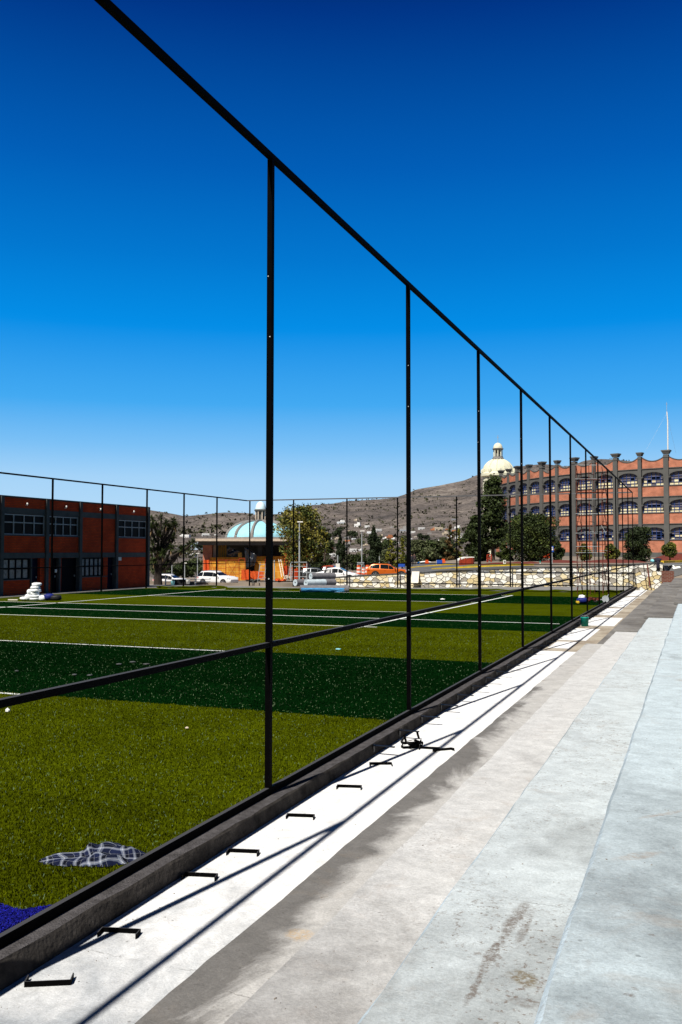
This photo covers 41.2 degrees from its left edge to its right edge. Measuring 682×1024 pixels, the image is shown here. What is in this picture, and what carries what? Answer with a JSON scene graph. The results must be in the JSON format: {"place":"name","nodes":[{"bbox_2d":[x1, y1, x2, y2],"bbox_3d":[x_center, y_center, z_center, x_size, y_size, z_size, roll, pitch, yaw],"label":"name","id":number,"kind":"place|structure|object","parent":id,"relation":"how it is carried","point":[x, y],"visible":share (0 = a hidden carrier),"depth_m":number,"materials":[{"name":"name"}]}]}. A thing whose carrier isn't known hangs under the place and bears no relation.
{"place":"outdoors","nodes":[
{"label":"outdoors","id":0,"kind":"place"},
{"bbox_2d":[0,585,179,596],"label":"pavement","id":1,"kind":"structure","parent":0,"point":[86,591],"depth_m":58.31,"materials":[{"name":"grey concrete"}]},
{"bbox_2d":[0,650,574,1023],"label":"walkway","id":2,"kind":"structure","parent":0,"point":[186,933],"depth_m":7.36,"materials":[{"name":"white concrete"}]},
{"bbox_2d":[24,973,73,986],"bbox_3d":[-1.866,2.994,5.800,0.290,0.035,0.097,0,-2,-6],"label":"steel bracket","id":3,"kind":"object","parent":2,"relation":"on","point":[44,983],"visible":1,"depth_m":5.75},
{"bbox_2d":[97,927,140,938],"bbox_3d":[-1.595,3.025,6.516,0.290,0.035,0.097,0,-2,7],"label":"steel bracket","id":4,"kind":"object","parent":2,"relation":"on","point":[136,932],"visible":1,"depth_m":6.55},
{"bbox_2d":[181,872,217,881],"bbox_3d":[-1.190,3.074,7.645,0.290,0.035,0.097,0,-2,7],"label":"steel bracket","id":5,"kind":"object","parent":2,"relation":"on","point":[201,874],"visible":1,"depth_m":7.68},
{"bbox_2d":[226,848,259,856],"bbox_3d":[-0.894,3.101,8.258,0.290,0.035,0.097,0,-2,7],"label":"steel bracket","id":6,"kind":"object","parent":2,"relation":"on","point":[236,850],"visible":1,"depth_m":8.30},
{"bbox_2d":[286,813,314,819],"bbox_3d":[-0.421,3.150,9.376,0.290,0.035,0.097,0,-2,7],"label":"steel bracket","id":7,"kind":"object","parent":2,"relation":"on","point":[299,815],"visible":1,"depth_m":9.41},
{"bbox_2d":[0,587,635,990],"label":"concrete kerb","id":8,"kind":"structure","parent":2,"relation":"on","point":[22,957],"depth_m":8.02,"materials":[{"name":"concrete"}]},
{"bbox_2d":[0,0,633,948],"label":"fence frame","id":9,"kind":"object","parent":8,"relation":"on","point":[268,646],"visible":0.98,"depth_m":9.95,"materials":[{"name":"black metal"}]},
{"bbox_2d":[336,784,361,788],"bbox_3d":[0.094,3.201,10.546,0.290,0.035,0.097,0,-2,7],"label":"steel bracket","id":10,"kind":"object","parent":2,"relation":"on","point":[347,786],"visible":1,"depth_m":10.59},
{"bbox_2d":[0,587,620,908],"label":"turf field","id":11,"kind":"structure","parent":0,"point":[500,615],"depth_m":19.50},
{"bbox_2d":[0,903,50,932],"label":"turf offcut","id":12,"kind":"object","parent":11,"relation":"on","point":[10,916],"visible":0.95,"depth_m":6.42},
{"bbox_2d":[38,842,145,866],"bbox_3d":[-2.093,2.877,7.678,0.545,0.114,0.846,-4,-5,59],"label":"plaid shirt","id":13,"kind":"object","parent":11,"relation":"on","point":[106,854],"visible":0.98,"depth_m":7.62,"materials":[{"name":"fabric"}]},
{"bbox_2d":[0,640,219,650],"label":"field line","id":14,"kind":"object","parent":11,"relation":"on","point":[112,645],"depth_m":25.00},
{"bbox_2d":[2,614,333,625],"bbox_3d":[-10.727,4.149,35.935,25.751,0.001,0.110,-1,-3,22],"label":"field line","id":15,"kind":"object","parent":11,"relation":"on","point":[156,619],"visible":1,"depth_m":34.50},
{"bbox_2d":[0,615,544,909],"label":"turf fibres","id":16,"kind":"object","parent":11,"relation":"on","point":[73,781],"visible":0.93,"depth_m":13.86,"materials":[{"name":"plastic"}]},
{"bbox_2d":[19,607,552,623],"bbox_3d":[-6.690,4.265,38.515,31.392,0.001,0.110,-1,-3,22],"label":"field line","id":17,"kind":"object","parent":11,"relation":"on","point":[285,615],"visible":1,"depth_m":36.72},
{"bbox_2d":[300,585,348,591],"bbox_3d":[-1.051,4.880,57.644,3.120,0.465,0.476,0,-2,1],"label":"turf roll","id":18,"kind":"object","parent":11,"relation":"on","point":[324,588],"visible":1,"depth_m":57.46,"materials":[{"name":"blue plastic"}]},
{"bbox_2d":[156,585,624,591],"bbox_3d":[2.531,5.191,60.911,31.794,0.212,3.142,-1,-3,14],"label":"turf lip","id":19,"kind":"object","parent":11,"relation":"on","point":[398,589],"visible":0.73,"depth_m":60.30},
{"bbox_2d":[359,595,512,627],"bbox_3d":[-1.836,3.697,25.276,0.130,0.001,62.020,-1,-3,23],"label":"field line","id":20,"kind":"object","parent":11,"relation":"on","point":[440,610],"visible":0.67,"depth_m":39.91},
{"bbox_2d":[575,465,607,594],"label":"scaffold tower","id":21,"kind":"structure","parent":11,"relation":"on","point":[589,531],"depth_m":55.49,"materials":[{"name":"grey metal"}]},
{"bbox_2d":[0,585,629,949],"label":"asphalt path","id":22,"kind":"structure","parent":0,"point":[569,588],"depth_m":65.40,"materials":[{"name":"asphalt"}]},
{"bbox_2d":[0,472,246,593],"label":"fence frame","id":23,"kind":"object","parent":22,"relation":"on","point":[51,567],"visible":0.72,"depth_m":60.04,"materials":[{"name":"black metal"}]},
{"bbox_2d":[304,579,326,584],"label":"turf roll","id":24,"kind":"object","parent":22,"relation":"on","point":[316,582],"visible":0.82,"depth_m":68.33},
{"bbox_2d":[315,579,336,584],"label":"turf roll","id":25,"kind":"object","parent":24,"relation":"on","point":[331,582],"visible":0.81,"depth_m":69.33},
{"bbox_2d":[309,573,335,578],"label":"turf roll","id":26,"kind":"object","parent":25,"relation":"on","point":[322,575],"visible":0.89,"depth_m":70.51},
{"bbox_2d":[246,492,631,587],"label":"fence frame","id":27,"kind":"object","parent":22,"relation":"on","point":[397,563],"visible":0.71,"depth_m":72.56,"materials":[{"name":"black metal"}]},
{"bbox_2d":[1,658,674,1012],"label":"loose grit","id":28,"kind":"object","parent":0,"point":[387,865],"visible":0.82,"depth_m":6.17,"materials":[{"name":"gravel"}]},
{"bbox_2d":[0,0,681,515],"label":"sky","id":29,"kind":"structure","parent":0,"point":[518,163],"materials":[{"name":"blue"}]},
{"bbox_2d":[150,459,630,577],"bbox_3d":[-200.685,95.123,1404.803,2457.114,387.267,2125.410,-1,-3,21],"label":"hills","id":30,"kind":"structure","parent":0,"point":[466,505],"depth_m":1067.90,"materials":[{"name":"soil"}]},
{"bbox_2d":[150,458,629,570],"bbox_3d":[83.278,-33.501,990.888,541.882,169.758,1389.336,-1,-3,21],"label":"hillside scrub","id":31,"kind":"object","parent":30,"relation":"on","point":[189,552],"visible":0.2,"depth_m":875.36,"materials":[{"name":"plant"}]},
{"bbox_2d":[150,555,681,587],"bbox_3d":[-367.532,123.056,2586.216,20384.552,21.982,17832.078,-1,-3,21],"label":"ground","id":32,"kind":"structure","parent":0,"point":[277,584],"depth_m":81.91,"materials":[{"name":"concrete"}]},
{"bbox_2d":[0,495,149,595],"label":"brick building","id":33,"kind":"structure","parent":32,"relation":"on","point":[25,531],"depth_m":58.66,"materials":[{"name":"red brick"}]},
{"bbox_2d":[4,558,28,579],"bbox_3d":[-19.361,3.390,53.872,0.100,1.270,2.340,-1,-3,21],"label":"window","id":34,"kind":"structure","parent":33,"relation":"in","point":[9,574],"depth_m":53.97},
{"bbox_2d":[4,514,44,534],"bbox_3d":[-19.118,0.770,54.600,0.100,1.220,3.630,-1,-3,21],"label":"window","id":35,"kind":"structure","parent":33,"relation":"in","point":[17,524],"depth_m":54.58,"materials":[{"name":"grey glass"}]},
{"bbox_2d":[32,559,37,582],"bbox_3d":[-18.824,3.921,55.492,0.105,2.140,0.720,-1,-3,21],"label":"door","id":36,"kind":"structure","parent":33,"relation":"in","point":[34,561],"depth_m":55.59,"materials":[{"name":"metal"}]},
{"bbox_2d":[52,558,55,591],"bbox_3d":[-18.187,3.992,57.121,0.105,2.140,0.720,-1,-3,21],"label":"door","id":37,"kind":"structure","parent":33,"relation":"in","point":[54,559],"depth_m":57.29,"materials":[{"name":"metal"}]},
{"bbox_2d":[49,516,77,535],"bbox_3d":[-17.798,0.917,57.973,0.100,1.220,2.980,-1,-3,21],"label":"window","id":38,"kind":"structure","parent":33,"relation":"in","point":[62,526],"depth_m":58.16,"materials":[{"name":"grey glass"}]},
{"bbox_2d":[61,558,75,591],"bbox_3d":[-17.644,4.053,58.507,0.105,2.140,1.620,-1,-3,21],"label":"door","id":39,"kind":"structure","parent":33,"relation":"in","point":[68,574],"depth_m":58.57,"materials":[{"name":"metal"}]},
{"bbox_2d":[82,558,102,576],"bbox_3d":[-16.703,3.687,60.664,0.100,1.270,2.440,-1,-3,21],"label":"window","id":40,"kind":"structure","parent":33,"relation":"in","point":[86,571],"depth_m":60.68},
{"bbox_2d":[107,558,111,588],"bbox_3d":[-16.026,4.233,62.643,0.105,2.140,0.730,-1,-3,21],"label":"door","id":41,"kind":"structure","parent":33,"relation":"in","point":[109,579],"depth_m":62.69,"materials":[{"name":"metal"}]},
{"bbox_2d":[119,520,145,537],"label":"window","id":42,"kind":"structure","parent":33,"relation":"in","point":[127,528],"depth_m":65.18,"materials":[{"name":"grey glass"}]},
{"bbox_2d":[152,574,182,580],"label":"parked car","id":43,"kind":"object","parent":32,"relation":"on","point":[170,576],"visible":0.13,"depth_m":111.16,"materials":[{"name":"white paint"}]},
{"bbox_2d":[150,513,196,584],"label":"yucca tree","id":44,"kind":"object","parent":32,"relation":"on","point":[164,539],"visible":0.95,"depth_m":77.61,"materials":[{"name":"green plant"}]},
{"bbox_2d":[162,565,185,576],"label":"distant tree","id":45,"kind":"object","parent":32,"relation":"on","point":[177,571],"visible":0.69,"depth_m":168.57,"materials":[{"name":"green plant"}]},
{"bbox_2d":[175,560,199,577],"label":"distant tree","id":46,"kind":"object","parent":32,"relation":"on","point":[191,569],"visible":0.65,"depth_m":189.19,"materials":[{"name":"green plant"}]},
{"bbox_2d":[197,570,238,582],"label":"parked car","id":47,"kind":"object","parent":32,"relation":"on","point":[209,575],"visible":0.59,"depth_m":96.17,"materials":[{"name":"white paint"}]},
{"bbox_2d":[241,569,248,579],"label":"barrier","id":48,"kind":"object","parent":32,"relation":"on","point":[244,574],"visible":0.91,"depth_m":111.79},
{"bbox_2d":[195,501,309,579],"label":"domed building","id":49,"kind":"structure","parent":32,"relation":"on","point":[237,536],"depth_m":116.90,"materials":[{"name":"orange paint"}]},
{"bbox_2d":[244,546,256,567],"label":"plastic sheet","id":50,"kind":"object","parent":49,"relation":"hanging from","point":[253,557],"visible":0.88,"depth_m":115.53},
{"bbox_2d":[250,571,263,578],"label":"barrier","id":51,"kind":"object","parent":32,"relation":"on","point":[253,574],"visible":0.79,"depth_m":112.27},
{"bbox_2d":[273,503,329,578],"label":"olive tree","id":52,"kind":"object","parent":32,"relation":"on","point":[308,531],"visible":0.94,"depth_m":101.81,"materials":[{"name":"green plant"}]},
{"bbox_2d":[302,567,322,578],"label":"parked car","id":53,"kind":"object","parent":32,"relation":"on","point":[311,570],"visible":0.27,"depth_m":111.06,"materials":[{"name":"grey paint"}]},
{"bbox_2d":[316,527,334,565],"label":"leafy tree","id":54,"kind":"object","parent":32,"relation":"on","point":[328,561],"visible":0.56,"depth_m":119.56,"materials":[{"name":"green plant"}]},
{"bbox_2d":[316,567,359,576],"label":"parked car","id":55,"kind":"object","parent":32,"relation":"on","point":[338,571],"visible":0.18,"depth_m":94.09,"materials":[{"name":"white paint"}]},
{"bbox_2d":[335,533,342,567],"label":"cypress tree","id":56,"kind":"object","parent":32,"relation":"on","point":[338,545],"visible":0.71,"depth_m":149.69,"materials":[{"name":"green plant"}]},
{"bbox_2d":[340,541,345,568],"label":"cypress tree","id":57,"kind":"object","parent":32,"relation":"on","point":[343,553],"visible":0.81,"depth_m":146.66,"materials":[{"name":"green plant"}]},
{"bbox_2d":[349,554,367,569],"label":"leafy tree","id":58,"kind":"object","parent":32,"relation":"on","point":[355,558],"visible":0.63,"depth_m":148.97,"materials":[{"name":"green plant"}]},
{"bbox_2d":[367,524,381,564],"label":"cypress tree","id":59,"kind":"object","parent":32,"relation":"on","point":[375,549],"visible":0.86,"depth_m":111.58,"materials":[{"name":"green plant"}]},
{"bbox_2d":[367,564,405,574],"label":"parked car","id":60,"kind":"object","parent":32,"relation":"on","point":[380,568],"visible":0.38,"depth_m":91.06,"materials":[{"name":"orange paint"}]},
{"bbox_2d":[384,539,399,566],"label":"conifer tree","id":61,"kind":"object","parent":32,"relation":"on","point":[392,558],"visible":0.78,"depth_m":121.71,"materials":[{"name":"green plant"}]},
{"bbox_2d":[396,538,405,568],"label":"conifer tree","id":62,"kind":"object","parent":32,"relation":"on","point":[401,559],"visible":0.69,"depth_m":125.73,"materials":[{"name":"green plant"}]},
{"bbox_2d":[135,578,681,1023],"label":"concrete bleachers","id":63,"kind":"object","parent":32,"relation":"on","point":[603,955],"visible":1,"depth_m":5.33,"materials":[{"name":"light grey concrete"},{"name":"beige concrete"},{"name":"rough concrete"}]},
{"bbox_2d":[411,539,424,561],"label":"leafy tree","id":64,"kind":"object","parent":32,"relation":"on","point":[415,547],"visible":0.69,"depth_m":150.58,"materials":[{"name":"green plant"}]},
{"bbox_2d":[418,540,453,561],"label":"leafy tree","id":65,"kind":"object","parent":32,"relation":"on","point":[432,550],"visible":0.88,"depth_m":148.45,"materials":[{"name":"green plant"}]},
{"bbox_2d":[443,524,457,560],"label":"conifer tree","id":66,"kind":"object","parent":32,"relation":"on","point":[448,554],"visible":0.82,"depth_m":135.72,"materials":[{"name":"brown plant"}]},
{"bbox_2d":[455,528,462,557],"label":"conifer tree","id":67,"kind":"object","parent":32,"relation":"on","point":[459,553],"visible":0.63,"depth_m":137.80,"materials":[{"name":"green plant"}]},
{"bbox_2d":[457,557,473,564],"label":"red kiosk","id":68,"kind":"object","parent":32,"relation":"on","point":[468,561],"visible":0.7,"depth_m":99.86,"materials":[{"name":"paint"}]},
{"bbox_2d":[460,515,489,561],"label":"pine tree","id":69,"kind":"object","parent":32,"relation":"on","point":[469,535],"visible":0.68,"depth_m":113.17,"materials":[{"name":"green plant"}]},
{"bbox_2d":[475,474,508,560],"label":"pine tree","id":70,"kind":"object","parent":32,"relation":"on","point":[493,514],"visible":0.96,"depth_m":111.18,"materials":[{"name":"green plant"}]},
{"bbox_2d":[481,437,514,555],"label":"cream dome tower","id":71,"kind":"structure","parent":32,"relation":"on","point":[497,462],"depth_m":184.88,"materials":[{"name":"paint"}]},
{"bbox_2d":[335,562,662,589],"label":"stone wall","id":72,"kind":"structure","parent":32,"relation":"on","point":[537,575],"depth_m":70.24,"materials":[{"name":"stone"}]},
{"bbox_2d":[411,571,419,582],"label":"plywood board","id":73,"kind":"object","parent":72,"relation":"attached to","point":[415,577],"visible":0.86,"depth_m":72.95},
{"bbox_2d":[495,542,512,561],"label":"shrub","id":74,"kind":"object","parent":32,"relation":"on","point":[504,554],"visible":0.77,"depth_m":105.65,"materials":[{"name":"green plant"}]},
{"bbox_2d":[503,512,560,560],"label":"round tree","id":75,"kind":"object","parent":32,"relation":"on","point":[536,540],"visible":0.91,"depth_m":102.24,"materials":[{"name":"green plant"}]},
{"bbox_2d":[552,542,565,559],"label":"shrub","id":76,"kind":"object","parent":32,"relation":"on","point":[561,552],"visible":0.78,"depth_m":107.56,"materials":[{"name":"green plant"}]},
{"bbox_2d":[541,560,580,562],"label":"gravel bank","id":77,"kind":"structure","parent":32,"relation":"on","point":[559,561],"depth_m":93.53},
{"bbox_2d":[493,450,681,556],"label":"arcaded building","id":78,"kind":"structure","parent":32,"relation":"on","point":[655,487],"depth_m":148.50,"materials":[{"name":"orange brick"}]},
{"bbox_2d":[531,482,538,493],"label":"window","id":79,"kind":"structure","parent":78,"relation":"in","point":[535,488],"depth_m":163.99,"materials":[{"name":"blue glass"}]},
{"bbox_2d":[545,480,554,491],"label":"window","id":80,"kind":"structure","parent":78,"relation":"in","point":[552,481],"depth_m":159.65,"materials":[{"name":"blue glass"}]},
{"bbox_2d":[560,504,568,515],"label":"window","id":81,"kind":"structure","parent":78,"relation":"in","point":[564,510],"depth_m":156.44,"materials":[{"name":"blue glass"}]},
{"bbox_2d":[560,529,568,539],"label":"window","id":82,"kind":"structure","parent":78,"relation":"in","point":[564,535],"depth_m":156.25,"materials":[{"name":"blue glass"}]},
{"bbox_2d":[560,478,569,490],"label":"window","id":83,"kind":"structure","parent":78,"relation":"in","point":[565,483],"depth_m":156.37,"materials":[{"name":"blue glass"}]},
{"bbox_2d":[577,477,591,489],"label":"window","id":84,"kind":"structure","parent":78,"relation":"in","point":[589,484],"depth_m":152.91,"materials":[{"name":"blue glass"}]},
{"bbox_2d":[578,529,591,539],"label":"window","id":85,"kind":"structure","parent":78,"relation":"in","point":[583,537],"depth_m":152.56,"materials":[{"name":"blue glass"}]},
{"bbox_2d":[597,502,612,513],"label":"window","id":86,"kind":"structure","parent":78,"relation":"in","point":[601,509],"depth_m":149.61,"materials":[{"name":"blue glass"}]},
{"bbox_2d":[599,475,612,487],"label":"window","id":87,"kind":"structure","parent":78,"relation":"in","point":[610,483],"depth_m":149.53,"materials":[{"name":"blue glass"}]},
{"bbox_2d":[599,528,612,539],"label":"window","id":88,"kind":"structure","parent":78,"relation":"in","point":[610,530],"depth_m":149.39,"materials":[{"name":"blue glass"}]},
{"bbox_2d":[619,474,637,486],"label":"window","id":89,"kind":"structure","parent":78,"relation":"in","point":[630,480],"depth_m":146.71,"materials":[{"name":"blue glass"}]},
{"bbox_2d":[619,501,637,512],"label":"window","id":90,"kind":"structure","parent":78,"relation":"in","point":[635,509],"depth_m":146.53,"materials":[{"name":"blue glass"}]},
{"bbox_2d":[643,472,662,485],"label":"window","id":91,"kind":"structure","parent":78,"relation":"in","point":[653,478],"depth_m":144.16,"materials":[{"name":"blue glass"}]},
{"bbox_2d":[643,500,663,512],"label":"window","id":92,"kind":"structure","parent":78,"relation":"in","point":[651,506],"depth_m":143.98,"materials":[{"name":"blue glass"}]},
{"bbox_2d":[648,527,663,539],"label":"window","id":93,"kind":"structure","parent":78,"relation":"in","point":[657,533],"depth_m":143.46,"materials":[{"name":"blue glass"}]},
{"bbox_2d":[669,471,681,484],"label":"window","id":94,"kind":"structure","parent":78,"relation":"in","point":[676,477],"depth_m":142.06,"materials":[{"name":"blue glass"}]},
{"bbox_2d":[670,499,681,511],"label":"window","id":95,"kind":"structure","parent":78,"relation":"in","point":[676,506],"depth_m":141.89,"materials":[{"name":"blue glass"}]},
{"bbox_2d":[670,527,681,538],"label":"window","id":96,"kind":"structure","parent":78,"relation":"in","point":[676,533],"depth_m":141.71,"materials":[{"name":"blue glass"}]},
{"bbox_2d":[583,559,646,562],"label":"gravel bank","id":97,"kind":"structure","parent":32,"relation":"on","point":[614,561],"depth_m":88.24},
{"bbox_2d":[575,543,591,560],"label":"clipped shrub","id":98,"kind":"object","parent":97,"relation":"on","point":[583,555],"visible":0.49,"depth_m":97.70,"materials":[{"name":"green plant"}]},
{"bbox_2d":[604,543,620,558],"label":"clipped shrub","id":99,"kind":"object","parent":97,"relation":"on","point":[612,553],"visible":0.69,"depth_m":96.54,"materials":[{"name":"green plant"}]},
{"bbox_2d":[623,526,652,561],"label":"hedge shrub","id":100,"kind":"object","parent":32,"relation":"on","point":[640,550],"visible":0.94,"depth_m":92.39,"materials":[{"name":"green plant"}]},
{"bbox_2d":[649,553,681,560],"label":"gravel bank","id":101,"kind":"structure","parent":32,"relation":"on","point":[678,556],"depth_m":96.97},
{"bbox_2d":[661,571,673,582],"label":"brick pier","id":102,"kind":"structure","parent":32,"relation":"on","point":[667,576],"depth_m":65.44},
{"bbox_2d":[660,542,677,559],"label":"clipped shrub","id":103,"kind":"object","parent":32,"relation":"on","point":[668,549],"visible":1,"depth_m":91.65,"materials":[{"name":"green plant"}]},
{"bbox_2d":[405,564,526,571],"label":"road","id":104,"kind":"structure","parent":0,"point":[425,569],"depth_m":100.04,"materials":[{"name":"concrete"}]},
{"bbox_2d":[541,590,653,651],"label":"walkway","id":105,"kind":"structure","parent":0,"point":[602,632],"depth_m":32.56,"materials":[{"name":"beige concrete"}]},
{"bbox_2d":[548,641,576,648],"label":"poured slab","id":106,"kind":"structure","parent":105,"relation":"on","point":[561,644],"depth_m":26.77,"materials":[{"name":"white concrete"}]},
{"bbox_2d":[557,628,599,640],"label":"poured slab","id":107,"kind":"structure","parent":105,"relation":"on","point":[581,634],"depth_m":30.15,"materials":[{"name":"white concrete"}]},
{"bbox_2d":[588,617,622,625],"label":"poured slab","id":108,"kind":"structure","parent":105,"relation":"on","point":[599,621],"depth_m":35.76,"materials":[{"name":"white concrete"}]},
{"bbox_2d":[596,608,621,614],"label":"poured slab","id":109,"kind":"structure","parent":105,"relation":"on","point":[611,611],"depth_m":41.72,"materials":[{"name":"white concrete"}]},
{"bbox_2d":[609,597,636,606],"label":"poured slab","id":110,"kind":"structure","parent":105,"relation":"on","point":[624,601],"depth_m":49.09,"materials":[{"name":"white concrete"}]},
{"bbox_2d":[626,590,646,595],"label":"poured slab","id":111,"kind":"structure","parent":105,"relation":"on","point":[637,592],"depth_m":59.63,"materials":[{"name":"white concrete"}]},
{"bbox_2d":[663,563,681,576],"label":"road","id":112,"kind":"structure","parent":0,"point":[677,571],"depth_m":68.14,"materials":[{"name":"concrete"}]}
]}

